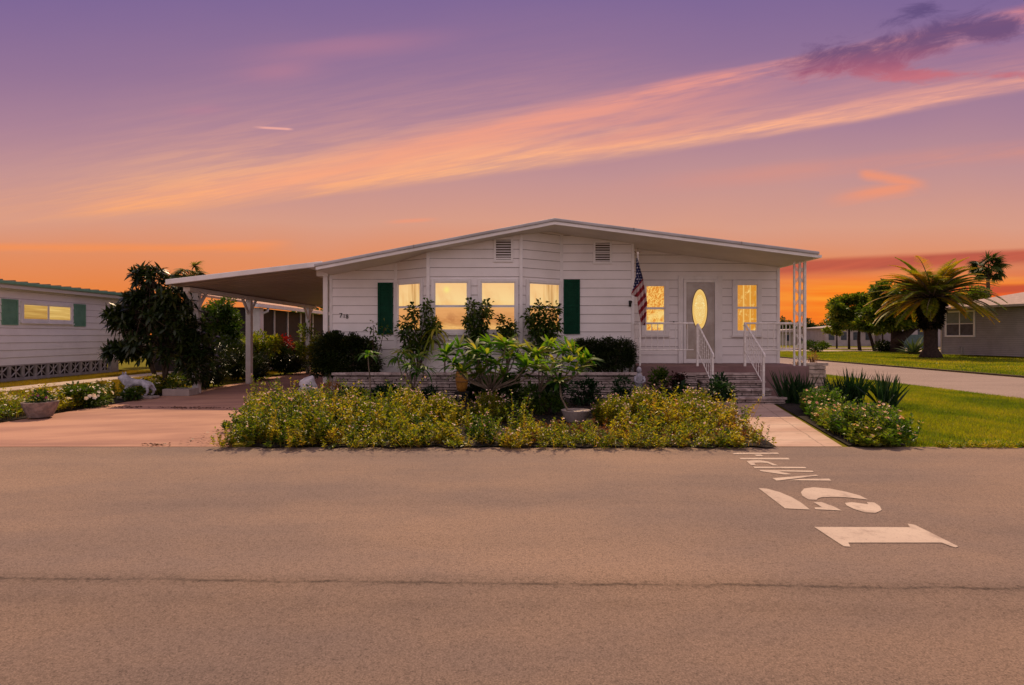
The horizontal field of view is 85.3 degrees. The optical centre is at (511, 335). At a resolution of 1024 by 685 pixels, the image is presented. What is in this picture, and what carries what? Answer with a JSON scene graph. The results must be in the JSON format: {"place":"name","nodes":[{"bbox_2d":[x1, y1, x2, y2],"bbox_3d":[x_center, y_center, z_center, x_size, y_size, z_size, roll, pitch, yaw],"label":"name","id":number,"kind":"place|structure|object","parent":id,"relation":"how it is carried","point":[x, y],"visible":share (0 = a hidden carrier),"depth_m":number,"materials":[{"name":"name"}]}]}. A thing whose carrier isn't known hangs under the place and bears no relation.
{"place":"outdoors","nodes":[
{"label":"outdoors","id":0,"kind":"place"},
{"bbox_2d":[0,279,145,382],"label":"neighbour house","id":1,"kind":"structure","parent":0,"point":[48,330],"depth_m":18.25,"materials":[{"name":"white"}]},
{"bbox_2d":[19,301,74,324],"bbox_3d":[-15.107,-0.723,18.137,0.085,0.695,2.068,0,0,0],"label":"window","id":2,"kind":"structure","parent":1,"relation":"in","point":[30,312],"depth_m":18.03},
{"bbox_2d":[0,371,172,391],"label":"side path","id":3,"kind":"structure","parent":0,"point":[69,382],"depth_m":16.43,"materials":[{"name":"concrete"}]},
{"bbox_2d":[0,370,280,396],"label":"grass","id":4,"kind":"structure","parent":0,"point":[59,379],"depth_m":17.28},
{"bbox_2d":[0,371,328,446],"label":"driveway","id":5,"kind":"structure","parent":0,"point":[111,425],"depth_m":8.88,"materials":[{"name":"pink paint"}]},
{"bbox_2d":[20,400,59,418],"bbox_3d":[-7.930,1.244,9.350,0.510,0.272,0.510,0,0,0],"label":"concrete urn","id":6,"kind":"object","parent":5,"relation":"on","point":[34,410],"visible":0.92,"depth_m":9.20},
{"bbox_2d":[22,388,59,402],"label":"potted flowers","id":7,"kind":"object","parent":6,"relation":"in","point":[40,392],"visible":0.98,"depth_m":9.34,"materials":[{"name":"green plant"}]},
{"bbox_2d":[162,388,198,395],"bbox_3d":[-7.710,1.308,12.950,0.620,0.155,0.400,0,0,0],"label":"concrete trough","id":8,"kind":"object","parent":5,"relation":"on","point":[180,392],"visible":1,"depth_m":12.75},
{"bbox_2d":[157,371,191,388],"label":"shrub","id":9,"kind":"object","parent":8,"relation":"in","point":[176,384],"visible":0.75,"depth_m":13.26,"materials":[{"name":"green plant"}]},
{"bbox_2d":[165,261,322,392],"bbox_3d":[-5.980,-0.135,16.990,3.480,3.045,9.220,0,0,0],"label":"carport","id":10,"kind":"object","parent":5,"relation":"on","point":[299,285],"visible":0.8,"depth_m":14.23,"materials":[{"name":"metal"}]},
{"bbox_2d":[217,344,272,380],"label":"bush","id":11,"kind":"object","parent":5,"relation":"on","point":[237,370],"visible":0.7,"depth_m":16.72,"materials":[{"name":"green plant"}]},
{"bbox_2d":[293,321,319,362],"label":"bush","id":12,"kind":"object","parent":5,"relation":"on","point":[302,353],"visible":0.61,"depth_m":20.56,"materials":[{"name":"green plant"}]},
{"bbox_2d":[0,447,1023,684],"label":"road","id":13,"kind":"structure","parent":0,"point":[405,566],"depth_m":3.34,"materials":[{"name":"asphalt"}]},
{"bbox_2d":[733,453,957,546],"bbox_3d":[2.650,1.387,5.131,0.808,0.001,3.008,0,0,5],"label":"road marking","id":14,"kind":"object","parent":13,"relation":"on","point":[846,536],"visible":1,"depth_m":4.02,"materials":[{"name":"white paint"}]},
{"bbox_2d":[0,345,1023,446],"bbox_3d":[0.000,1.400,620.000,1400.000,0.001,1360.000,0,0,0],"label":"ground","id":15,"kind":"structure","parent":0,"point":[124,366],"depth_m":9.62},
{"bbox_2d":[0,393,161,421],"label":"bed soil","id":16,"kind":"structure","parent":15,"relation":"on","point":[19,416],"depth_m":10.37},
{"bbox_2d":[52,381,114,407],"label":"flowering shrub","id":17,"kind":"object","parent":16,"relation":"on","point":[93,398],"visible":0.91,"depth_m":10.66,"materials":[{"name":"green plant"}]},
{"bbox_2d":[0,373,180,419],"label":"flower bed foliage","id":18,"kind":"object","parent":16,"relation":"on","point":[10,404],"visible":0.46,"depth_m":10.27,"materials":[{"name":"green plant"}]},
{"bbox_2d":[115,386,145,400],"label":"shrub","id":19,"kind":"object","parent":16,"relation":"on","point":[130,394],"visible":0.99,"depth_m":11.81,"materials":[{"name":"green plant"}]},
{"bbox_2d":[117,372,159,398],"bbox_3d":[-8.252,1.088,12.250,0.843,0.583,0.260,0,0,0],"label":"lion statue","id":20,"kind":"object","parent":16,"relation":"on","point":[126,380],"visible":0.73,"depth_m":12.18,"materials":[{"name":"white stone"}]},
{"bbox_2d":[97,261,222,393],"bbox_3d":[-8.381,-0.207,13.169,2.939,3.209,1.605,0,0,0],"label":"broadleaf tree","id":21,"kind":"object","parent":16,"relation":"on","point":[136,314],"visible":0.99,"depth_m":13.01,"materials":[{"name":"green plant"}]},
{"bbox_2d":[168,260,207,286],"bbox_3d":[-15.752,-1.132,27.000,2.248,5.077,2.286,0,0,0],"label":"fan palm","id":22,"kind":"object","parent":15,"relation":"on","point":[196,272],"visible":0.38,"depth_m":26.65,"materials":[{"name":"green plant"}]},
{"bbox_2d":[172,336,236,388],"bbox_3d":[-8.215,0.672,14.891,1.293,1.470,1.988,0,0,0],"label":"bush","id":23,"kind":"object","parent":15,"relation":"on","point":[218,377],"visible":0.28,"depth_m":15.06,"materials":[{"name":"green plant"}]},
{"bbox_2d":[189,297,245,347],"bbox_3d":[-10.354,-0.030,18.937,2.521,2.872,1.675,0,0,-19],"label":"tree","id":24,"kind":"object","parent":15,"relation":"on","point":[223,313],"visible":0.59,"depth_m":18.86,"materials":[{"name":"green plant"}]},
{"bbox_2d":[203,332,244,378],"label":"bush","id":25,"kind":"object","parent":15,"relation":"on","point":[224,344],"visible":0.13,"depth_m":17.20,"materials":[{"name":"green plant"}]},
{"bbox_2d":[139,286,322,370],"bbox_3d":[-11.760,-0.260,25.450,4.480,3.320,9.140,0,0,0],"label":"screened porch","id":26,"kind":"object","parent":15,"relation":"on","point":[271,322],"visible":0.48,"depth_m":23.47,"materials":[{"name":"metal"}]},
{"bbox_2d":[240,329,284,360],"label":"bush","id":27,"kind":"object","parent":15,"relation":"on","point":[271,345],"visible":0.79,"depth_m":18.35,"materials":[{"name":"green plant"}]},
{"bbox_2d":[268,343,308,374],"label":"bush","id":28,"kind":"object","parent":15,"relation":"on","point":[282,363],"visible":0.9,"depth_m":19.61,"materials":[{"name":"green plant"}]},
{"bbox_2d":[247,397,774,447],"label":"bed soil","id":29,"kind":"structure","parent":15,"relation":"on","point":[764,443],"depth_m":7.26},
{"bbox_2d":[299,375,318,395],"bbox_3d":[-4.119,1.157,11.301,0.391,0.686,0.391,0,0,0],"label":"boulder","id":30,"kind":"object","parent":29,"relation":"on","point":[308,380],"visible":0.46,"depth_m":11.18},
{"bbox_2d":[288,386,330,408],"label":"flowering clump","id":31,"kind":"object","parent":29,"relation":"on","point":[303,391],"visible":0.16,"depth_m":8.91,"materials":[{"name":"green plant"}]},
{"bbox_2d":[368,380,408,402],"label":"shrub","id":32,"kind":"object","parent":29,"relation":"on","point":[382,387],"visible":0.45,"depth_m":10.81,"materials":[{"name":"green plant"}]},
{"bbox_2d":[381,346,438,392],"bbox_3d":[-1.925,0.780,10.349,1.177,1.179,0.823,0,0,14],"label":"plumeria","id":33,"kind":"object","parent":29,"relation":"on","point":[394,360],"visible":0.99,"depth_m":10.34,"materials":[{"name":"green plant"}]},
{"bbox_2d":[407,384,444,403],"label":"shrub","id":34,"kind":"object","parent":29,"relation":"on","point":[426,391],"visible":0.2,"depth_m":10.63,"materials":[{"name":"green plant"}]},
{"bbox_2d":[416,391,462,424],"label":"flowering clump","id":35,"kind":"object","parent":29,"relation":"on","point":[442,403],"visible":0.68,"depth_m":8.48,"materials":[{"name":"green plant"}]},
{"bbox_2d":[454,371,468,403],"bbox_3d":[-1.020,0.985,11.300,0.340,0.770,0.340,0,0,0],"label":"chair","id":36,"kind":"object","parent":29,"relation":"on","point":[461,383],"visible":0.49,"depth_m":11.20,"materials":[{"name":"brown"}]},
{"bbox_2d":[181,401,757,444],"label":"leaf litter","id":37,"kind":"object","parent":29,"relation":"on","point":[465,434],"visible":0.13,"depth_m":7.92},
{"bbox_2d":[458,371,487,401],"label":"shrub","id":38,"kind":"object","parent":29,"relation":"on","point":[471,389],"visible":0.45,"depth_m":11.58,"materials":[{"name":"green plant"}]},
{"bbox_2d":[331,372,641,398],"bbox_3d":[-0.540,1.100,12.412,6.672,0.600,0.966,0,0,0],"label":"stone planter","id":39,"kind":"object","parent":29,"relation":"on","point":[449,384],"visible":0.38,"depth_m":11.98,"materials":[{"name":"stone"}]},
{"bbox_2d":[306,329,385,378],"bbox_3d":[-3.700,0.432,12.399,1.793,1.142,0.929,0,0,0],"label":"hedge","id":40,"kind":"object","parent":39,"relation":"on","point":[334,349],"visible":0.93,"depth_m":12.25,"materials":[{"name":"green plant"}]},
{"bbox_2d":[364,319,393,371],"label":"tall shrub","id":41,"kind":"object","parent":39,"relation":"on","point":[382,334],"visible":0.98,"depth_m":12.23,"materials":[{"name":"green plant"}]},
{"bbox_2d":[394,297,442,368],"bbox_3d":[-2.041,0.015,12.083,1.107,1.683,0.565,0,0,0],"label":"tall shrub","id":42,"kind":"object","parent":39,"relation":"on","point":[414,342],"visible":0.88,"depth_m":12.06,"materials":[{"name":"green plant"}]},
{"bbox_2d":[420,321,452,372],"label":"strap leaf plant","id":43,"kind":"object","parent":39,"relation":"on","point":[432,342],"visible":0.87,"depth_m":11.81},
{"bbox_2d":[461,297,495,367],"bbox_3d":[-0.740,0.009,12.096,0.786,1.690,0.524,0,0,0],"label":"tall shrub","id":44,"kind":"object","parent":39,"relation":"on","point":[479,329],"visible":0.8,"depth_m":12.04,"materials":[{"name":"green plant"}]},
{"bbox_2d":[493,313,519,370],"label":"tall shrub","id":45,"kind":"object","parent":39,"relation":"on","point":[508,331],"visible":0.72,"depth_m":12.07,"materials":[{"name":"green plant"}]},
{"bbox_2d":[519,298,564,368],"bbox_3d":[0.654,0.016,12.121,1.020,1.677,0.521,0,0,0],"label":"tall shrub","id":46,"kind":"object","parent":39,"relation":"on","point":[539,328],"visible":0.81,"depth_m":12.06,"materials":[{"name":"green plant"}]},
{"bbox_2d":[575,336,638,371],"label":"hedge","id":47,"kind":"object","parent":39,"relation":"on","point":[614,351],"visible":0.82,"depth_m":12.30,"materials":[{"name":"green plant"}]},
{"bbox_2d":[469,389,509,421],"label":"flowering clump","id":48,"kind":"object","parent":29,"relation":"on","point":[489,401],"visible":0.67,"depth_m":8.82,"materials":[{"name":"green plant"}]},
{"bbox_2d":[433,332,549,395],"bbox_3d":[-0.355,0.656,9.529,2.149,1.433,1.378,0,0,0],"label":"plumeria","id":49,"kind":"object","parent":29,"relation":"on","point":[524,362],"visible":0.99,"depth_m":9.45,"materials":[{"name":"green plant"}]},
{"bbox_2d":[210,373,776,448],"bbox_3d":[-0.546,0.993,8.132,8.190,0.788,3.711,0,0,0],"label":"flower bed foliage","id":50,"kind":"object","parent":29,"relation":"on","point":[264,416],"visible":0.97,"depth_m":7.28,"materials":[{"name":"green plant"}]},
{"bbox_2d":[480,372,530,406],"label":"shrub","id":51,"kind":"object","parent":29,"relation":"on","point":[507,391],"visible":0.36,"depth_m":10.62,"materials":[{"name":"green plant"}]},
{"bbox_2d":[512,380,548,408],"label":"shrub","id":52,"kind":"object","parent":29,"relation":"on","point":[533,389],"visible":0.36,"depth_m":10.41,"materials":[{"name":"green plant"}]},
{"bbox_2d":[529,388,568,414],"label":"shrub","id":53,"kind":"object","parent":29,"relation":"on","point":[545,400],"visible":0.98,"depth_m":9.63,"materials":[{"name":"green plant"}]},
{"bbox_2d":[527,334,579,412],"bbox_3d":[0.683,0.638,9.833,1.132,1.465,0.852,0,0,-43],"label":"plumeria","id":54,"kind":"object","parent":29,"relation":"on","point":[543,345],"visible":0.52,"depth_m":9.78,"materials":[{"name":"green plant"}]},
{"bbox_2d":[543,380,575,406],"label":"shrub","id":55,"kind":"object","parent":29,"relation":"on","point":[552,386],"visible":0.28,"depth_m":10.55,"materials":[{"name":"green plant"}]},
{"bbox_2d":[561,408,589,422],"bbox_3d":[1.020,1.282,8.900,0.470,0.188,0.470,0,0,0],"label":"shallow pot","id":56,"kind":"object","parent":29,"relation":"on","point":[580,414],"visible":0.9,"depth_m":8.75,"materials":[{"name":"stone"}]},
{"bbox_2d":[535,339,604,410],"bbox_3d":[0.970,0.638,9.078,1.190,1.214,0.971,0,0,0],"label":"plumeria","id":57,"kind":"object","parent":56,"relation":"in","point":[582,358],"visible":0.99,"depth_m":9.03,"materials":[{"name":"green plant"}]},
{"bbox_2d":[567,376,604,405],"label":"shrub","id":58,"kind":"object","parent":29,"relation":"on","point":[591,384],"visible":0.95,"depth_m":10.89,"materials":[{"name":"green plant"}]},
{"bbox_2d":[590,392,631,424],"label":"flowering clump","id":59,"kind":"object","parent":29,"relation":"on","point":[605,406],"visible":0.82,"depth_m":8.49,"materials":[{"name":"green plant"}]},
{"bbox_2d":[608,374,638,404],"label":"shrub","id":60,"kind":"object","parent":29,"relation":"on","point":[618,390],"visible":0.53,"depth_m":10.86,"materials":[{"name":"green plant"}]},
{"bbox_2d":[623,383,670,422],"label":"flowering clump","id":61,"kind":"object","parent":29,"relation":"on","point":[643,396],"visible":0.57,"depth_m":8.79,"materials":[{"name":"green plant"}]},
{"bbox_2d":[530,416,764,443],"bbox_3d":[1.778,1.280,7.690,3.160,0.195,1.463,0,0,0],"label":"bronze ground cover","id":62,"kind":"object","parent":29,"relation":"on","point":[604,428],"visible":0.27,"depth_m":7.48,"materials":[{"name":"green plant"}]},
{"bbox_2d":[645,366,672,403],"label":"shrub","id":63,"kind":"object","parent":29,"relation":"on","point":[661,374],"visible":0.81,"depth_m":11.11,"materials":[{"name":"green plant"}]},
{"bbox_2d":[664,371,688,394],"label":"shrub","id":64,"kind":"object","parent":29,"relation":"on","point":[679,379],"visible":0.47,"depth_m":11.40,"materials":[{"name":"green plant"}]},
{"bbox_2d":[662,379,693,402],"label":"shrub","id":65,"kind":"object","parent":29,"relation":"on","point":[679,388],"visible":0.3,"depth_m":10.45,"materials":[{"name":"green plant"}]},
{"bbox_2d":[677,383,716,408],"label":"flowering clump","id":66,"kind":"object","parent":29,"relation":"on","point":[699,394],"visible":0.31,"depth_m":8.97,"materials":[{"name":"green plant"}]},
{"bbox_2d":[676,394,718,423],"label":"flowering clump","id":67,"kind":"object","parent":29,"relation":"on","point":[702,404],"visible":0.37,"depth_m":8.17,"materials":[{"name":"green plant"}]},
{"bbox_2d":[711,400,736,416],"bbox_3d":[3.500,1.237,9.300,0.476,0.278,0.476,0,0,0],"label":"round pot","id":68,"kind":"object","parent":29,"relation":"on","point":[727,403],"visible":0.23,"depth_m":9.12,"materials":[{"name":"ceramic"}]},
{"bbox_2d":[705,375,736,402],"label":"potted shrub","id":69,"kind":"object","parent":68,"relation":"in","point":[719,387],"visible":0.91,"depth_m":9.31,"materials":[{"name":"green plant"}]},
{"bbox_2d":[314,218,821,403],"bbox_3d":[1.060,-0.557,18.630,11.160,3.915,14.739,0,0,0],"label":"mobile home","id":70,"kind":"object","parent":15,"relation":"on","point":[720,292],"visible":0.67,"depth_m":12.89,"materials":[{"name":"white"}]},
{"bbox_2d":[394,279,423,334],"bbox_3d":[-2.342,-0.632,12.626,0.823,1.245,0.477,0,0,7],"label":"window","id":71,"kind":"structure","parent":70,"relation":"in","point":[406,291],"depth_m":12.67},
{"bbox_2d":[431,279,470,334],"bbox_3d":[-1.349,-0.632,12.307,0.914,1.245,0.085,0,0,0],"label":"window","id":72,"kind":"structure","parent":70,"relation":"in","point":[448,296],"depth_m":12.32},
{"bbox_2d":[478,279,518,334],"bbox_3d":[-0.307,-0.632,12.307,0.937,1.245,0.085,0,0,0],"label":"window","id":73,"kind":"structure","parent":70,"relation":"in","point":[504,292],"depth_m":12.32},
{"bbox_2d":[525,279,563,334],"bbox_3d":[0.744,-0.632,12.627,0.920,1.245,0.599,0,0,0],"label":"window","id":74,"kind":"structure","parent":70,"relation":"in","point":[551,291],"depth_m":12.64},
{"bbox_2d":[631,252,646,325],"bbox_3d":[2.761,-1.015,12.069,0.328,1.614,0.102,0,0,0],"label":"flag","id":75,"kind":"object","parent":70,"relation":"attached to","point":[638,291],"visible":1,"depth_m":12.06,"materials":[{"name":"fabric"}]},
{"bbox_2d":[641,281,668,336],"bbox_3d":[3.490,-0.647,13.537,0.709,1.355,0.085,0,0,0],"label":"window","id":76,"kind":"structure","parent":70,"relation":"in","point":[657,292],"depth_m":13.55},
{"bbox_2d":[639,322,693,365],"bbox_3d":[3.450,0.191,12.440,1.220,0.973,0.040,0,0,0],"label":"porch railing","id":77,"kind":"object","parent":70,"relation":"on","point":[663,349],"visible":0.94,"depth_m":12.43,"materials":[{"name":"metal"}]},
{"bbox_2d":[678,276,721,362],"bbox_3d":[4.585,-0.393,13.541,1.070,2.135,0.078,0,0,0],"label":"door","id":78,"kind":"structure","parent":70,"relation":"in","point":[699,297],"depth_m":13.53,"materials":[{"name":"white wood"}]},
{"bbox_2d":[696,324,713,393],"bbox_3d":[4.115,0.493,11.869,0.044,1.524,0.976,0,0,-2],"label":"stair railing","id":79,"kind":"object","parent":70,"relation":"on","point":[698,330],"visible":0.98,"depth_m":11.88,"materials":[{"name":"metal"}]},
{"bbox_2d":[731,280,762,336],"bbox_3d":[5.724,-0.659,13.537,0.747,1.381,0.085,0,0,0],"label":"window","id":80,"kind":"structure","parent":70,"relation":"in","point":[746,294],"depth_m":13.55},
{"bbox_2d":[743,323,765,396],"bbox_3d":[5.165,0.493,11.869,0.044,1.524,0.976,0,0,-2],"label":"stair railing","id":81,"kind":"object","parent":70,"relation":"on","point":[762,364],"visible":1,"depth_m":11.77,"materials":[{"name":"metal"}]},
{"bbox_2d":[793,262,805,365],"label":"porch column","id":82,"kind":"structure","parent":70,"relation":"attached to","point":[800,270],"depth_m":12.40,"materials":[{"name":"white paint"}]},
{"bbox_2d":[744,322,791,350],"bbox_3d":[5.725,0.019,12.440,1.070,0.630,0.036,0,0,0],"label":"porch railing","id":83,"kind":"object","parent":82,"relation":"attached to","point":[785,323],"visible":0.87,"depth_m":12.43,"materials":[{"name":"metal"}]},
{"bbox_2d":[734,404,842,446],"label":"walkway","id":84,"kind":"structure","parent":15,"relation":"on","point":[786,429],"depth_m":8.30,"materials":[{"name":"concrete"}]},
{"bbox_2d":[797,362,827,389],"bbox_3d":[7.500,1.035,13.890,0.520,0.730,0.500,0,0,0],"label":"stone pedestal","id":85,"kind":"object","parent":15,"relation":"on","point":[816,368],"visible":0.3,"depth_m":13.65,"materials":[{"name":"grey"}]},
{"bbox_2d":[801,339,831,351],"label":"bush","id":86,"kind":"object","parent":15,"relation":"on","point":[820,345],"visible":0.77,"depth_m":45.78,"materials":[{"name":"green plant"}]},
{"bbox_2d":[776,403,904,444],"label":"bed soil","id":87,"kind":"structure","parent":15,"relation":"on","point":[795,409],"depth_m":9.23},
{"bbox_2d":[765,369,820,403],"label":"sword leaf clump","id":88,"kind":"object","parent":87,"relation":"on","point":[791,394],"visible":0.79,"depth_m":11.21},
{"bbox_2d":[805,374,859,404],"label":"sword leaf clump","id":89,"kind":"object","parent":87,"relation":"on","point":[843,391],"visible":0.41,"depth_m":11.01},
{"bbox_2d":[823,369,873,404],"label":"sword leaf clump","id":90,"kind":"object","parent":87,"relation":"on","point":[858,393],"visible":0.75,"depth_m":10.99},
{"bbox_2d":[796,382,924,446],"bbox_3d":[5.129,1.087,8.488,1.132,0.574,3.716,0,0,19],"label":"flower bed foliage","id":91,"kind":"object","parent":87,"relation":"on","point":[867,424],"visible":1,"depth_m":7.33,"materials":[{"name":"green plant"}]},
{"bbox_2d":[856,371,909,407],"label":"sword leaf clump","id":92,"kind":"object","parent":87,"relation":"on","point":[884,392],"visible":0.87,"depth_m":10.59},
{"bbox_2d":[824,291,870,349],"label":"oak tree","id":93,"kind":"object","parent":15,"relation":"on","point":[841,309],"visible":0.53,"depth_m":51.85,"materials":[{"name":"green plant"}]},
{"bbox_2d":[849,312,889,350],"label":"oak tree","id":94,"kind":"object","parent":15,"relation":"on","point":[861,326],"visible":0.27,"depth_m":49.67,"materials":[{"name":"green plant"}]},
{"bbox_2d":[872,339,890,351],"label":"bush","id":95,"kind":"object","parent":15,"relation":"on","point":[883,346],"visible":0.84,"depth_m":46.82,"materials":[{"name":"green plant"}]},
{"bbox_2d":[854,278,921,351],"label":"oak tree","id":96,"kind":"object","parent":15,"relation":"on","point":[888,323],"visible":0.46,"depth_m":45.21,"materials":[{"name":"green plant"}]},
{"bbox_2d":[892,324,917,345],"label":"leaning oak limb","id":97,"kind":"object","parent":96,"relation":"attached to","point":[903,335],"depth_m":45.25,"materials":[{"name":"brown plant"}]},
{"bbox_2d":[780,357,1023,377],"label":"street kerb","id":98,"kind":"structure","parent":15,"relation":"on","point":[1020,376],"depth_m":22.69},
{"bbox_2d":[892,336,922,354],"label":"agave","id":99,"kind":"object","parent":15,"relation":"on","point":[914,348],"visible":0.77,"depth_m":40.77,"materials":[{"name":"green plant"}]},
{"bbox_2d":[863,255,1006,357],"bbox_3d":[26.132,-1.796,34.497,7.248,6.393,7.069,0,0,0],"label":"date palm","id":100,"kind":"object","parent":15,"relation":"on","point":[932,303],"visible":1,"depth_m":33.86,"materials":[{"name":"green plant"}]},
{"bbox_2d":[948,285,993,299],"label":"oak tree","id":101,"kind":"object","parent":15,"relation":"on","point":[982,294],"visible":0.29,"depth_m":54.86,"materials":[{"name":"green plant"}]},
{"bbox_2d":[940,292,1023,356],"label":"grey house","id":102,"kind":"structure","parent":15,"relation":"on","point":[960,334],"depth_m":35.63,"materials":[{"name":"paint"}]},
{"bbox_2d":[945,310,974,336],"bbox_3d":[29.939,-0.790,37.203,0.468,1.780,1.953,0,0,-2],"label":"window","id":103,"kind":"structure","parent":102,"relation":"in","point":[956,325],"depth_m":37.19,"materials":[{"name":"glass"}]},
{"bbox_2d":[965,251,1012,297],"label":"fan palm","id":104,"kind":"object","parent":15,"relation":"on","point":[998,264],"visible":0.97,"depth_m":61.58,"materials":[{"name":"green plant"}]},
{"bbox_2d":[0,0,1023,326],"label":"sky","id":105,"kind":"structure","parent":0,"point":[229,135],"materials":[{"name":"orange"}]},
{"bbox_2d":[780,329,802,344],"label":"distant house","id":106,"kind":"structure","parent":0,"point":[791,336],"depth_m":80.00,"materials":[{"name":"beige"}]},
{"bbox_2d":[802,326,874,345],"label":"distant house","id":107,"kind":"structure","parent":0,"point":[815,334],"depth_m":74.00,"materials":[{"name":"beige"}]},
{"bbox_2d":[780,358,1023,397],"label":"side street","id":108,"kind":"structure","parent":0,"point":[1005,386],"depth_m":18.01,"materials":[{"name":"asphalt"}]},
{"bbox_2d":[780,351,1023,375],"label":"grass","id":109,"kind":"structure","parent":0,"point":[1006,364],"depth_m":30.52,"materials":[{"name":"plant"}]},
{"bbox_2d":[875,328,939,346],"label":"distant house","id":110,"kind":"structure","parent":0,"point":[886,336],"depth_m":72.19,"materials":[{"name":"beige"}]},
{"bbox_2d":[818,374,1023,446],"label":"grass","id":111,"kind":"structure","parent":0,"point":[956,401],"depth_m":9.81,"materials":[{"name":"plant"}]},
{"bbox_2d":[934,438,1023,447],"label":"edge grass","id":112,"kind":"structure","parent":0,"point":[984,443],"depth_m":6.92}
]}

